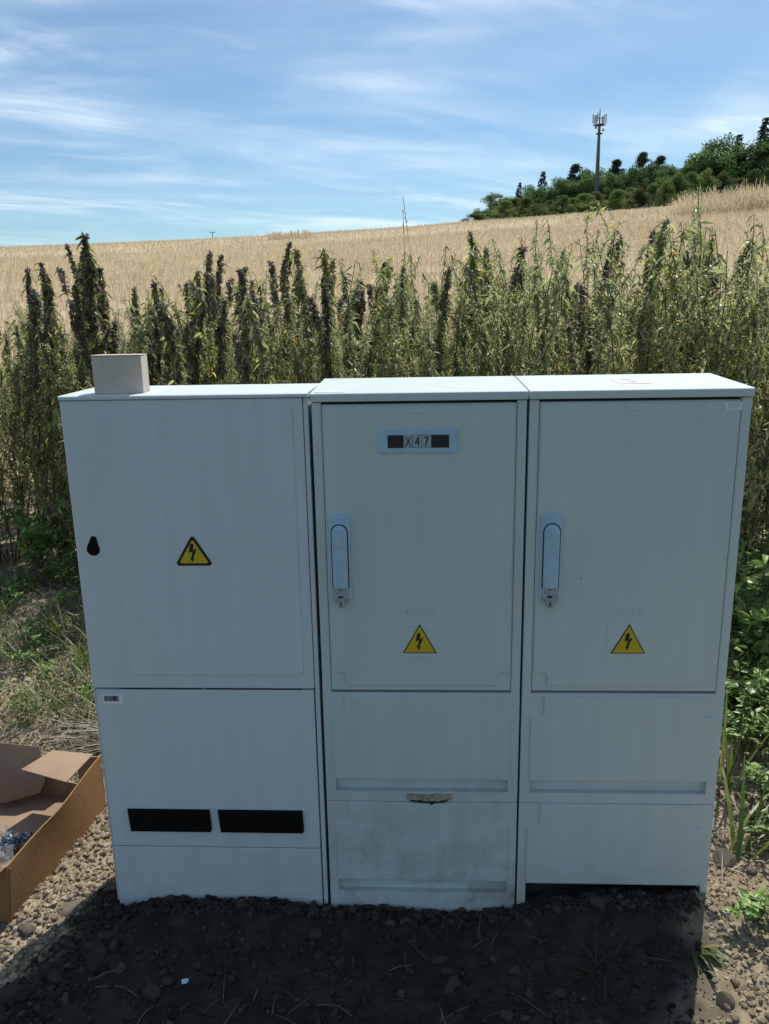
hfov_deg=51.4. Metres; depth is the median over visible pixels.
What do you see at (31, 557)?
broadleaf weed
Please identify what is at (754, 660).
broadleaf weed
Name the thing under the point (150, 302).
bushy weed
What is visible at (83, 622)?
grass tuft
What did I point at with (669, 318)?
bushy weed
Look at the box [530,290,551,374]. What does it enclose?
seeding weed
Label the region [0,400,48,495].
tall nettle
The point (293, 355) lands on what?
tall nettle
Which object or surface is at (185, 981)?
plastic scrap
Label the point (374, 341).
bushy weed
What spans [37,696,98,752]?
dry grass clump
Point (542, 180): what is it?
spruce tree
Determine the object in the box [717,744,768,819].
dry grass clump
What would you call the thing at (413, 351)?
bushy weed
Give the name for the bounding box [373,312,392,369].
bushy weed
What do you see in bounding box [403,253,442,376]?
tall nettle
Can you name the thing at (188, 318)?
bushy weed
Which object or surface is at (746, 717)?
broadleaf weed
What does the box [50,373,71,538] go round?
tall nettle
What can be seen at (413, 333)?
seeding weed
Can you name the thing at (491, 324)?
bushy weed
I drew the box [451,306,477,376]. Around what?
seeding weed
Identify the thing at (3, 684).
broadleaf weed
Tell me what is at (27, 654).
broadleaf weed
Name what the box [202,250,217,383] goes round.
seeding weed
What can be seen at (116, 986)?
twig
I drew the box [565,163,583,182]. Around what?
pine tree
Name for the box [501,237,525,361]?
tall nettle
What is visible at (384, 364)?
tall nettle
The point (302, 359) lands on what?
seeding weed
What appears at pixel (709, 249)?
seeding weed
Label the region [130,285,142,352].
seeding weed
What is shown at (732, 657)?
broadleaf weed
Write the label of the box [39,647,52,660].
broadleaf weed
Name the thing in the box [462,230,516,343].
seeding weed
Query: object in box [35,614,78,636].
broadleaf weed
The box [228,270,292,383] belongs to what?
bushy weed
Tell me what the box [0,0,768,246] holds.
sky
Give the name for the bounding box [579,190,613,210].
woodland shrub
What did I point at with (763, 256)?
tall nettle
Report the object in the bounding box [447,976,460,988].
stone
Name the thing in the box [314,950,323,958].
stone
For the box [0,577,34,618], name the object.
grass tuft
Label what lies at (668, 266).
bushy weed
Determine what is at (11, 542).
seeding weed
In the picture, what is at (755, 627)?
broadleaf weed
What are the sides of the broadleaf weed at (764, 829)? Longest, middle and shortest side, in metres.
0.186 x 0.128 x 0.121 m
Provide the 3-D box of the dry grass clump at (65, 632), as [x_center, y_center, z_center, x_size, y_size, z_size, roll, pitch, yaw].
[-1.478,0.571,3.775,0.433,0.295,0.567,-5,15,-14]
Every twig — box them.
[92,970,122,979]
[95,985,138,997]
[137,1005,153,1023]
[316,1004,351,1015]
[388,965,410,971]
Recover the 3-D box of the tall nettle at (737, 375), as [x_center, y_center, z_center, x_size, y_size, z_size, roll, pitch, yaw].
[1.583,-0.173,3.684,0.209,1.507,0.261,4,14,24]
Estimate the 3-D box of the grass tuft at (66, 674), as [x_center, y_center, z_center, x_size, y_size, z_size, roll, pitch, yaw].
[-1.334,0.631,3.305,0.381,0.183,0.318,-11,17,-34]
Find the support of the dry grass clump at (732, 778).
on the ground at (572, 928)
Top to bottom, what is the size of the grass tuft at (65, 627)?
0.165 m
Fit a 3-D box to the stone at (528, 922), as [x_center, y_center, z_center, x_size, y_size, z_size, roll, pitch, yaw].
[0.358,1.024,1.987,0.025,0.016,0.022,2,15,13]
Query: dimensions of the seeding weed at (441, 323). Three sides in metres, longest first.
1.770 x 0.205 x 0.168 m
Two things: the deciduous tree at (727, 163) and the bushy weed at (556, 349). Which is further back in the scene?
the deciduous tree at (727, 163)
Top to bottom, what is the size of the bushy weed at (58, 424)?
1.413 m
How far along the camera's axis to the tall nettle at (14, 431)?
5.64 m
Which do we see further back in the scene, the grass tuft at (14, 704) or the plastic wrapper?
the grass tuft at (14, 704)
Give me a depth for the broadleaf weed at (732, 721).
2.67 m
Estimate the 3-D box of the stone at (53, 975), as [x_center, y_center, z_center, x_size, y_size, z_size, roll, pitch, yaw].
[-0.763,1.086,1.865,0.046,0.023,0.047,6,-4,-11]
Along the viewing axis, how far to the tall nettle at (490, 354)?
4.39 m
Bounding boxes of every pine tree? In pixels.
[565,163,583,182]
[606,159,626,183]
[634,151,652,174]
[653,155,667,171]
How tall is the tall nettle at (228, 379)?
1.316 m
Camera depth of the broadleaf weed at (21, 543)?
4.58 m
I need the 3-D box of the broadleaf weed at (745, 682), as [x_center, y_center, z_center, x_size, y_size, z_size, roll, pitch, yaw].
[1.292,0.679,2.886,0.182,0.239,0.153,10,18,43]
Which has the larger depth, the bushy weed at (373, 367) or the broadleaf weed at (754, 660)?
the bushy weed at (373, 367)
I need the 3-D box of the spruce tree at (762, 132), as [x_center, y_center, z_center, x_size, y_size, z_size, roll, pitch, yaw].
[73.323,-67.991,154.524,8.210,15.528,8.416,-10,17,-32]
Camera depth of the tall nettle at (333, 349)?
4.48 m
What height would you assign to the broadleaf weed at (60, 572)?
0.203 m
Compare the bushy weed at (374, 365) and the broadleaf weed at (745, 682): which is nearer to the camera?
the broadleaf weed at (745, 682)
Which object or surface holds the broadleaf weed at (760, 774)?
on the ground at (572, 928)
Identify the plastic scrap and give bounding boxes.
[182,978,188,983]
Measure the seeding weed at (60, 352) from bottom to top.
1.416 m
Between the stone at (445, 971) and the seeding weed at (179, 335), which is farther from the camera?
the seeding weed at (179, 335)
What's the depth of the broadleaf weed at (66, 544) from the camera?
4.88 m
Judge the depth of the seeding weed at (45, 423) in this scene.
5.38 m
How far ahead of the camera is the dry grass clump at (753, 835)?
2.27 m
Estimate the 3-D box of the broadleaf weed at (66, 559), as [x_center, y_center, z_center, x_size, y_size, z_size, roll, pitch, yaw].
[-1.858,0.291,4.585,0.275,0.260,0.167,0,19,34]
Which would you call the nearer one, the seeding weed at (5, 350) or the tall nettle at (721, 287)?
the tall nettle at (721, 287)
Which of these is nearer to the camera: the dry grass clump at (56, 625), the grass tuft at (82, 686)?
the grass tuft at (82, 686)
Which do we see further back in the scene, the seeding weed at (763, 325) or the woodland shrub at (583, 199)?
the woodland shrub at (583, 199)
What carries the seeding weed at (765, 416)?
on the ground at (572, 928)
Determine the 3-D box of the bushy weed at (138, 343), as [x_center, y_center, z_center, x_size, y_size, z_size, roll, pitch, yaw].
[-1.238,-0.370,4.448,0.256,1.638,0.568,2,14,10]
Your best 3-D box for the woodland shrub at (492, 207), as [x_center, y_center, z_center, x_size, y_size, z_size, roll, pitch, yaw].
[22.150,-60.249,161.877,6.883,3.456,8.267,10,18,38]
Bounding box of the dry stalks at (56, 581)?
[0,549,768,1023]
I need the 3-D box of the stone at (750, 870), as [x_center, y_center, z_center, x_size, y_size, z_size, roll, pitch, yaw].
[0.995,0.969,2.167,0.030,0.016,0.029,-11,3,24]
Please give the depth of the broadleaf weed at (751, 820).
2.34 m
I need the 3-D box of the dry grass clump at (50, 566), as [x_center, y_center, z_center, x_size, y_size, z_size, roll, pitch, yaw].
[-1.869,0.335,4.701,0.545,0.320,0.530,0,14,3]
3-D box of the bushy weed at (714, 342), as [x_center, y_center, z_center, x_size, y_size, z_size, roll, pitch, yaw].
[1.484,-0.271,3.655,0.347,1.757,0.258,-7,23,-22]
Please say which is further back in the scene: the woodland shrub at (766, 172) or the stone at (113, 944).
the woodland shrub at (766, 172)
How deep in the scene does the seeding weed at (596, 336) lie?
3.98 m
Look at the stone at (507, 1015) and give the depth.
1.74 m
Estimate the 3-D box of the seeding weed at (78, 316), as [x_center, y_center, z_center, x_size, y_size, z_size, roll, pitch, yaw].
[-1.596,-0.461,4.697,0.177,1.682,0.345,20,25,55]
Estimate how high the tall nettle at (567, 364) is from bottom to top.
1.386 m
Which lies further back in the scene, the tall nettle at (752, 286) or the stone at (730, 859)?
the tall nettle at (752, 286)
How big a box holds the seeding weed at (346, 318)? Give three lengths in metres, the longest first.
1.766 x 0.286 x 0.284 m
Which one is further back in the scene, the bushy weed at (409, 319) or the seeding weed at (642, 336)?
the bushy weed at (409, 319)
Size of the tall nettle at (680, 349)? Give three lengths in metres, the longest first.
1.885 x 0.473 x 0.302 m
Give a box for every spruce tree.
[514,182,522,216]
[536,171,547,214]
[729,134,746,196]
[745,117,768,187]
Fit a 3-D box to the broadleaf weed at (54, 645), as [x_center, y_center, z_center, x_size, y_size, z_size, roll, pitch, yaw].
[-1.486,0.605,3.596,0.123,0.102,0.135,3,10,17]
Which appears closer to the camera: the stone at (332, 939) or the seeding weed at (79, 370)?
the stone at (332, 939)
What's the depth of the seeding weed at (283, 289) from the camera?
4.86 m
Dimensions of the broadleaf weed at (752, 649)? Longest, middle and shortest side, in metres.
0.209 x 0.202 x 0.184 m
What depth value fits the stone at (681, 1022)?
1.72 m
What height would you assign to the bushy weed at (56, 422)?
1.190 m
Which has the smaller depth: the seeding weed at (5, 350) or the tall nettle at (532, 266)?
the tall nettle at (532, 266)
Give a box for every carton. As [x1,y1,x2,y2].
[0,743,106,923]
[90,354,149,393]
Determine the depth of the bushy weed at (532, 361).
4.15 m
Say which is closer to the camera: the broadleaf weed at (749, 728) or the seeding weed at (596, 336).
the broadleaf weed at (749, 728)
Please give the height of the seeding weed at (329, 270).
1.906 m
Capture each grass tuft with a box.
[0,565,42,590]
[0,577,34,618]
[0,591,26,610]
[0,595,32,621]
[0,605,62,664]
[0,616,46,663]
[0,625,67,674]
[0,652,62,720]
[0,671,95,730]
[1,560,64,596]
[2,665,67,742]
[9,589,69,648]
[9,599,74,638]
[12,642,90,689]
[21,585,82,615]
[21,592,85,653]
[23,625,90,681]
[27,597,83,643]
[43,629,89,660]
[44,675,95,729]
[45,627,87,673]
[47,642,88,677]
[47,667,94,708]
[59,560,79,589]
[561,922,635,1003]
[691,944,737,980]
[718,681,768,799]
[719,755,768,863]
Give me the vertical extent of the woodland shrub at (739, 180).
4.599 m
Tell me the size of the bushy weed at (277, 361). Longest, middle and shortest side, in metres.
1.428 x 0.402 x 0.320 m
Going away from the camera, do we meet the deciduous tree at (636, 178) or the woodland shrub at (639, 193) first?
the woodland shrub at (639, 193)
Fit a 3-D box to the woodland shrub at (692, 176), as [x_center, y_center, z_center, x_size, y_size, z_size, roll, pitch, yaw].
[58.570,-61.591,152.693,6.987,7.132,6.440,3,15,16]
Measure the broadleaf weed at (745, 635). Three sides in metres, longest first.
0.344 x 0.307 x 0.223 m
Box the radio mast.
[592,110,606,206]
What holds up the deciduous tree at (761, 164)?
on the ground at (572, 928)
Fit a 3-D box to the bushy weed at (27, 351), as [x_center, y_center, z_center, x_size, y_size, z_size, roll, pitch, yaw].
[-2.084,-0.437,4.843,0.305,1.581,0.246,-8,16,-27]
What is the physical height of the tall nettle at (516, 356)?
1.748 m
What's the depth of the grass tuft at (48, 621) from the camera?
3.80 m
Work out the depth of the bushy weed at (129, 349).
4.12 m
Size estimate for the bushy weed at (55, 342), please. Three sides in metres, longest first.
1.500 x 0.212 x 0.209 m
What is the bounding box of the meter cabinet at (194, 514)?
[57,383,329,905]
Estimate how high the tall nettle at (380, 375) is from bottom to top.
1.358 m
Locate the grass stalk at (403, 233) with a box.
[402,209,404,263]
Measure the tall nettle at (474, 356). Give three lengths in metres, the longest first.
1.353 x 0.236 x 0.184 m
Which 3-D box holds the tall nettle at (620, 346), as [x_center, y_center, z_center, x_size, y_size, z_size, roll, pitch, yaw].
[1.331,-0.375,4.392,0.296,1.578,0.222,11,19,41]
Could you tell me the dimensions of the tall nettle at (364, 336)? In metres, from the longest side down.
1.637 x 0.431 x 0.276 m
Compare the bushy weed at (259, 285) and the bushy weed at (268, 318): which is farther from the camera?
the bushy weed at (259, 285)
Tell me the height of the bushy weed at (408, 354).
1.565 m
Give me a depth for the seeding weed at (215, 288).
4.66 m
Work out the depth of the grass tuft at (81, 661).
3.43 m
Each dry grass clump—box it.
[0,563,67,592]
[0,610,32,642]
[8,599,83,653]
[21,691,102,765]
[23,603,84,655]
[25,546,78,581]
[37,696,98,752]
[43,588,82,616]
[50,586,83,620]
[50,613,86,641]
[56,598,86,641]
[56,617,86,654]
[59,568,81,601]
[66,642,91,680]
[715,745,768,806]
[716,728,757,811]
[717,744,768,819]
[720,813,768,847]
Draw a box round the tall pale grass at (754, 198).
[265,176,768,240]
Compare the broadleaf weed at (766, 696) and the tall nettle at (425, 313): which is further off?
the tall nettle at (425, 313)
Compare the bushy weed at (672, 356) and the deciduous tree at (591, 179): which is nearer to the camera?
the bushy weed at (672, 356)
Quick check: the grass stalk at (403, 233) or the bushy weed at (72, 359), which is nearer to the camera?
the bushy weed at (72, 359)
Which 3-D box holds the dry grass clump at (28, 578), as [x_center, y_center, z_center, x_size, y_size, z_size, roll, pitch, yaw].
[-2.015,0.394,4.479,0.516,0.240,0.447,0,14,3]
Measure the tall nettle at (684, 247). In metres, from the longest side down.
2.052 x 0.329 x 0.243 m
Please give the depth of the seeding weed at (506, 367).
4.05 m
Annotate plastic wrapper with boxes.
[0,831,32,851]
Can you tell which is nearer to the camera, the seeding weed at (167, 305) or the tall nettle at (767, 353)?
the tall nettle at (767, 353)
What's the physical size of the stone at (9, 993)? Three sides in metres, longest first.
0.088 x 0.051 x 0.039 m
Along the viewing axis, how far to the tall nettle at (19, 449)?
5.77 m
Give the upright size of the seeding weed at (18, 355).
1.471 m
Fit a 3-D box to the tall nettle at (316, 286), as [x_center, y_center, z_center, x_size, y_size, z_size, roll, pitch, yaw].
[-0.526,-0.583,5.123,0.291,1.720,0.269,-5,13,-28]
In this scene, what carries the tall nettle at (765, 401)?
on the ground at (572, 928)
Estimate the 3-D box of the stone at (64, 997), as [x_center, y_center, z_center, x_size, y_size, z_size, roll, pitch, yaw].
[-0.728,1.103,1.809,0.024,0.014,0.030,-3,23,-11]
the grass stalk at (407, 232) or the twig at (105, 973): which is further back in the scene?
the grass stalk at (407, 232)
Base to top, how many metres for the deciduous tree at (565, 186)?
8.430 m
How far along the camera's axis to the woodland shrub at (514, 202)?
158.40 m
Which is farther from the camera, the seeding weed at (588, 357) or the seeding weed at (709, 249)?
the seeding weed at (709, 249)
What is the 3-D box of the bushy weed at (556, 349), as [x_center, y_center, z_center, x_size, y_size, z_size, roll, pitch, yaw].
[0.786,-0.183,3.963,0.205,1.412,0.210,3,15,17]
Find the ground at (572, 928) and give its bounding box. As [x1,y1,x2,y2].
[0,208,768,1023]
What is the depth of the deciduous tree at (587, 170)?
173.25 m
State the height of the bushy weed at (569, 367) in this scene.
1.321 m
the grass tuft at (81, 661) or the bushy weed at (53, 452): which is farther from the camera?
the bushy weed at (53, 452)
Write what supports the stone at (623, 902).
on the ground at (572, 928)
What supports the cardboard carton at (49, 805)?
on the ground at (572, 928)
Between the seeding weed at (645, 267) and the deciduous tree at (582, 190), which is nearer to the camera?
the seeding weed at (645, 267)
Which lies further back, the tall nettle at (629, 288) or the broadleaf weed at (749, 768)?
the tall nettle at (629, 288)
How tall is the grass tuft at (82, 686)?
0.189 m
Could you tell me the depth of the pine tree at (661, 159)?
169.27 m
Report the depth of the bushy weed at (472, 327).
4.39 m
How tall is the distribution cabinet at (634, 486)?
1.537 m
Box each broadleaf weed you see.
[0,499,67,578]
[0,575,37,594]
[0,577,23,610]
[0,679,8,691]
[3,649,41,668]
[4,503,47,578]
[7,617,39,649]
[22,488,76,555]
[24,516,68,566]
[25,544,43,566]
[35,539,72,580]
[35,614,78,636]
[36,559,59,580]
[36,634,59,654]
[37,508,72,562]
[38,658,60,674]
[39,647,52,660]
[43,586,78,610]
[44,557,75,589]
[50,518,73,557]
[52,566,79,585]
[66,682,93,698]
[721,688,768,762]
[721,712,768,764]
[721,887,768,925]
[723,675,768,726]
[723,699,768,753]
[724,696,748,717]
[725,651,752,697]
[725,664,768,712]
[725,677,756,719]
[726,626,768,696]
[726,633,756,675]
[727,642,766,678]
[727,698,768,766]
[727,699,768,737]
[728,621,755,661]
[729,626,751,651]
[729,630,755,650]
[730,604,753,637]
[731,548,768,656]
[731,592,761,626]
[732,569,768,639]
[732,581,765,660]
[733,528,768,604]
[733,557,768,649]
[736,637,761,665]
[738,655,768,689]
[740,651,768,674]
[741,514,768,578]
[743,804,768,840]
[744,810,767,834]
[745,760,768,786]
[745,761,768,800]
[746,564,768,602]
[746,705,768,738]
[751,738,768,763]
[753,639,768,661]
[753,683,768,706]
[756,887,768,893]
[761,681,768,710]
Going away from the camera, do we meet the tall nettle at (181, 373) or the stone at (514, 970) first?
the stone at (514, 970)
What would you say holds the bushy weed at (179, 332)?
on the ground at (572, 928)
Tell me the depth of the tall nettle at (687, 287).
3.59 m
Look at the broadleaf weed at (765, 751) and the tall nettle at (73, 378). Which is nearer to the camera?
the broadleaf weed at (765, 751)
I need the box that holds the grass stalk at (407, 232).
[403,197,414,296]
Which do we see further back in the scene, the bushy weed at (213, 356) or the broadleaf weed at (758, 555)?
the bushy weed at (213, 356)
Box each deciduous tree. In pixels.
[474,192,508,216]
[515,185,546,199]
[525,188,552,213]
[542,176,576,203]
[556,180,590,197]
[568,172,602,198]
[574,175,606,205]
[577,167,601,180]
[593,167,612,178]
[593,173,623,197]
[603,174,626,196]
[613,164,649,199]
[624,166,643,187]
[636,160,669,202]
[647,168,673,201]
[658,162,678,178]
[671,162,700,199]
[675,157,704,186]
[684,132,751,190]
[735,139,757,185]
[740,144,755,188]
[744,138,768,180]
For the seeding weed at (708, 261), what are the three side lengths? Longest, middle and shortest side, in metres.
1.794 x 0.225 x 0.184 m
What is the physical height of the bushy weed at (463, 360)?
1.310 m
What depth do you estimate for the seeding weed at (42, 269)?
5.09 m
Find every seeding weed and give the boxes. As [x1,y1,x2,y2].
[0,327,7,564]
[0,366,16,531]
[0,481,13,557]
[1,334,40,500]
[2,323,47,524]
[10,320,42,565]
[12,364,35,547]
[20,344,45,518]
[21,264,54,556]
[30,262,71,522]
[35,271,68,551]
[35,306,60,563]
[36,368,71,532]
[40,333,66,550]
[45,325,114,562]
[54,243,82,356]
[63,348,87,392]
[68,285,101,383]
[74,250,96,380]
[75,231,112,386]
[94,267,120,353]
[128,303,152,351]
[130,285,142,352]
[139,331,159,385]
[145,308,173,385]
[150,279,192,384]
[152,365,173,385]
[156,287,171,376]
[158,360,169,384]
[162,341,201,384]
[163,341,172,383]
[171,299,208,384]
[174,323,185,358]
[181,280,196,381]
[188,268,210,384]
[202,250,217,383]
[203,370,212,383]
[205,254,236,381]
[210,300,230,384]
[211,298,232,384]
[226,267,251,384]
[230,269,261,383]
[241,295,276,383]
[248,279,280,368]
[253,311,276,383]
[266,241,306,381]
[269,261,302,379]
[277,305,295,383]
[286,246,319,382]
[293,316,315,383]
[294,293,305,368]
[306,276,339,378]
[306,314,330,380]
[312,246,341,377]
[336,275,353,377]
[347,281,369,377]
[363,347,385,377]
[365,261,387,377]
[366,266,400,359]
[390,265,420,377]
[393,328,419,375]
[395,274,413,321]
[424,264,455,376]
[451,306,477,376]
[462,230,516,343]
[462,249,493,375]
[468,279,498,367]
[477,245,495,360]
[493,244,527,372]
[499,348,506,372]
[500,342,515,375]
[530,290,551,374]
[547,332,562,372]
[552,247,584,369]
[555,260,578,353]
[563,245,615,374]
[575,235,628,374]
[590,296,610,374]
[616,215,677,373]
[625,229,656,372]
[666,250,719,372]
[683,256,714,356]
[702,238,718,274]
[724,239,768,379]
[736,278,768,574]
[738,275,768,575]
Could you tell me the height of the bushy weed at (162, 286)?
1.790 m
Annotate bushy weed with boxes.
[0,306,70,560]
[0,358,27,554]
[0,461,11,533]
[1,383,68,567]
[1,390,24,561]
[1,464,31,517]
[4,320,73,533]
[5,322,37,557]
[9,309,54,451]
[12,300,68,490]
[22,369,68,557]
[38,318,88,569]
[38,399,66,551]
[41,318,71,427]
[41,336,71,512]
[48,386,76,567]
[65,340,79,388]
[69,337,89,391]
[78,365,91,383]
[95,301,124,353]
[117,338,134,353]
[118,296,162,385]
[145,290,165,381]
[152,275,178,326]
[160,324,203,384]
[168,369,191,384]
[170,291,213,384]
[173,308,186,338]
[193,321,240,384]
[213,315,239,376]
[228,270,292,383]
[229,273,299,384]
[250,272,268,325]
[264,321,295,383]
[266,336,284,383]
[299,313,325,382]
[316,349,335,378]
[322,307,344,342]
[332,299,369,354]
[334,256,373,377]
[335,319,354,376]
[336,266,376,373]
[342,291,370,377]
[359,248,393,365]
[362,307,390,366]
[362,357,386,377]
[370,352,392,377]
[372,266,415,377]
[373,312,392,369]
[379,345,436,377]
[383,289,405,377]
[386,325,425,377]
[393,307,411,356]
[394,301,433,376]
[404,307,420,349]
[426,273,470,376]
[429,319,457,376]
[440,272,474,376]
[445,256,479,375]
[447,344,457,376]
[456,350,470,376]
[480,256,499,375]
[481,282,531,371]
[491,286,512,371]
[501,265,545,375]
[509,246,575,375]
[516,334,545,375]
[520,268,552,373]
[531,312,563,374]
[535,329,564,375]
[550,220,625,374]
[558,348,570,373]
[563,283,580,354]
[567,204,594,370]
[574,288,633,373]
[581,233,656,373]
[587,275,622,374]
[589,201,634,328]
[591,288,652,373]
[601,277,632,358]
[623,218,698,373]
[628,346,663,372]
[640,273,674,371]
[642,224,706,369]
[642,242,686,373]
[645,325,688,373]
[650,308,672,371]
[659,270,688,368]
[659,331,681,372]
[662,227,768,373]
[677,222,720,360]
[691,232,746,372]
[700,318,768,575]
[701,283,755,533]
[702,250,758,374]
[710,268,731,371]
[710,333,728,377]
[717,295,764,416]
[720,267,768,424]
[748,355,768,544]
[760,420,768,542]
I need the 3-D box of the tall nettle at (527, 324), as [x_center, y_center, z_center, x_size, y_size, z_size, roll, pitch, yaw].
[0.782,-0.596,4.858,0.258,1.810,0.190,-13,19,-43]
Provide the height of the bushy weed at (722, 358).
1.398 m
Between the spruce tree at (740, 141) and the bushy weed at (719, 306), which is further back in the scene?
the spruce tree at (740, 141)
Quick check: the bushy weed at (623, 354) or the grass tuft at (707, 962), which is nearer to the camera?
the grass tuft at (707, 962)
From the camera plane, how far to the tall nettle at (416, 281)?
5.91 m
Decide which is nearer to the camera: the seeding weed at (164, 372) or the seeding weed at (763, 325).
the seeding weed at (763, 325)
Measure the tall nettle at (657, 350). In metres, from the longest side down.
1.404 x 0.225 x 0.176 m
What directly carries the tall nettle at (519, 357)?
on the ground at (572, 928)
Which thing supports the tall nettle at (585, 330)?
on the ground at (572, 928)
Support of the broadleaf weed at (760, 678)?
on the ground at (572, 928)
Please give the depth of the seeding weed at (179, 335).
5.24 m
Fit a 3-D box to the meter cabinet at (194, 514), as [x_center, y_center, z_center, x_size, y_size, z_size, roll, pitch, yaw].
[-0.432,0.452,2.072,0.562,1.529,0.244,0,14,3]
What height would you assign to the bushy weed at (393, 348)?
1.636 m
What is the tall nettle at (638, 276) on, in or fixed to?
on the ground at (572, 928)
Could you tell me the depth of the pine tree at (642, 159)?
165.62 m
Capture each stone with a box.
[0,984,34,1003]
[11,977,20,983]
[18,921,34,936]
[47,968,65,983]
[59,898,85,916]
[60,992,68,1004]
[62,939,75,947]
[81,939,106,972]
[96,931,112,939]
[107,940,117,951]
[113,961,127,974]
[120,914,128,923]
[143,982,161,1001]
[161,976,173,985]
[308,905,317,917]
[308,927,321,939]
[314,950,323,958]
[330,937,338,943]
[334,959,343,968]
[397,989,404,998]
[409,938,416,943]
[431,955,448,964]
[440,967,453,975]
[444,983,453,993]
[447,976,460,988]
[499,1010,513,1020]
[508,965,519,975]
[523,918,533,926]
[529,959,544,972]
[551,900,561,913]
[551,987,566,997]
[586,893,604,910]
[620,899,627,905]
[676,1020,687,1023]
[713,848,738,869]
[716,991,734,1009]
[741,853,750,859]
[746,866,756,873]
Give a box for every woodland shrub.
[460,210,506,222]
[464,211,494,220]
[471,206,502,220]
[483,199,523,219]
[497,198,528,217]
[499,197,549,218]
[521,198,549,216]
[536,200,560,215]
[545,195,576,215]
[557,197,586,213]
[562,193,604,213]
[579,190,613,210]
[597,189,637,210]
[598,187,613,211]
[606,187,647,210]
[616,187,657,209]
[622,182,673,206]
[634,183,653,208]
[652,181,685,206]
[653,172,701,205]
[673,170,700,200]
[686,168,722,199]
[701,170,735,196]
[719,177,754,199]
[743,168,768,190]
[759,168,768,192]
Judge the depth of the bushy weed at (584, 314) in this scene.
4.36 m
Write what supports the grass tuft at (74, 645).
on the ground at (572, 928)
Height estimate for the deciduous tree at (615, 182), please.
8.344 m
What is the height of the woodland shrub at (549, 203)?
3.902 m
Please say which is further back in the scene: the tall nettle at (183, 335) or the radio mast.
the radio mast
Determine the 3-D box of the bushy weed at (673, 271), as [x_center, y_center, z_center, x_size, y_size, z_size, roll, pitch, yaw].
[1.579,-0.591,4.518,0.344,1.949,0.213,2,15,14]
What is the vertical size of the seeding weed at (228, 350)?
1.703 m
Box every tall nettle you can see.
[0,319,16,425]
[0,365,21,477]
[0,385,7,539]
[0,385,8,468]
[0,400,24,515]
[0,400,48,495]
[0,432,12,560]
[0,432,21,516]
[8,361,53,521]
[9,371,35,515]
[37,374,66,530]
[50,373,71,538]
[55,329,78,437]
[66,359,92,390]
[109,307,125,350]
[112,308,132,353]
[118,323,127,348]
[153,309,217,385]
[161,295,237,384]
[173,307,195,381]
[176,284,209,356]
[215,355,234,384]
[222,349,245,384]
[230,328,236,377]
[270,292,300,383]
[273,305,312,383]
[274,291,346,383]
[286,282,320,383]
[289,308,321,383]
[290,294,326,383]
[315,329,344,377]
[315,359,321,382]
[336,342,349,377]
[353,251,409,377]
[359,297,379,377]
[365,279,414,376]
[370,352,387,377]
[377,343,385,377]
[393,256,433,349]
[402,281,438,376]
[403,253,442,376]
[405,320,436,376]
[412,246,450,372]
[415,271,456,376]
[417,291,435,355]
[425,287,474,375]
[430,251,461,371]
[442,248,477,368]
[446,254,477,373]
[454,259,530,375]
[465,361,470,376]
[470,245,525,375]
[470,340,476,373]
[477,290,518,374]
[488,239,558,373]
[489,220,560,375]
[493,248,522,375]
[498,258,535,368]
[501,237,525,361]
[502,267,564,374]
[510,337,542,375]
[515,335,520,375]
[522,239,557,365]
[525,259,596,369]
[529,219,581,375]
[534,254,577,355]
[545,286,592,374]
[552,320,562,372]
[557,337,571,374]
[560,258,591,373]
[561,274,615,371]
[578,230,622,372]
[588,230,643,373]
[590,239,633,346]
[592,273,632,374]
[604,232,671,373]
[610,212,712,373]
[610,269,633,350]
[611,310,634,371]
[616,272,696,373]
[624,234,704,368]
[631,206,699,373]
[650,333,660,373]
[661,214,768,398]
[666,188,751,374]
[676,222,704,292]
[677,292,712,373]
[678,227,711,362]
[688,239,750,378]
[703,254,729,365]
[711,308,747,576]
[716,238,768,367]
[723,314,768,584]
[724,231,768,479]
[724,246,768,376]
[728,262,766,381]
[733,282,768,564]
[734,268,768,501]
[734,326,766,576]
[734,329,768,543]
[736,290,768,543]
[736,340,768,549]
[738,410,768,559]
[749,223,768,360]
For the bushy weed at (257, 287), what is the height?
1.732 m
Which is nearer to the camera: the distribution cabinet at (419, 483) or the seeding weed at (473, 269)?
the distribution cabinet at (419, 483)
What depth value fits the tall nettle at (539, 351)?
3.94 m
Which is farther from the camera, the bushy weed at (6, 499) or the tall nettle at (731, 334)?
the bushy weed at (6, 499)
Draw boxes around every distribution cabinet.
[310,376,528,912]
[515,373,754,903]
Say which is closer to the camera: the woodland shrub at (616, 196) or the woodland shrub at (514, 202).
the woodland shrub at (616, 196)
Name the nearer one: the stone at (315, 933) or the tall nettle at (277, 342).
the stone at (315, 933)
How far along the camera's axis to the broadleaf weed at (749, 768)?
2.45 m
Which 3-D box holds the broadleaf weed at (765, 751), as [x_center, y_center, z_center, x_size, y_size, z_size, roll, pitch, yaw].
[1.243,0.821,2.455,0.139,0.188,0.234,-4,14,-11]
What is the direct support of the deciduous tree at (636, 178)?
on the ground at (572, 928)
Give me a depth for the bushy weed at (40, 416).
4.77 m
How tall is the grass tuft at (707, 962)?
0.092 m
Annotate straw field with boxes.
[0,205,768,483]
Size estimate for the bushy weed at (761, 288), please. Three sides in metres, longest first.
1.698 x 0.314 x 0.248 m
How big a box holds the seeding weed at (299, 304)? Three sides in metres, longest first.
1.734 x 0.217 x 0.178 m
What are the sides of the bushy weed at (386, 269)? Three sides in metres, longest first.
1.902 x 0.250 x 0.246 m
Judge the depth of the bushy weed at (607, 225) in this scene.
4.64 m

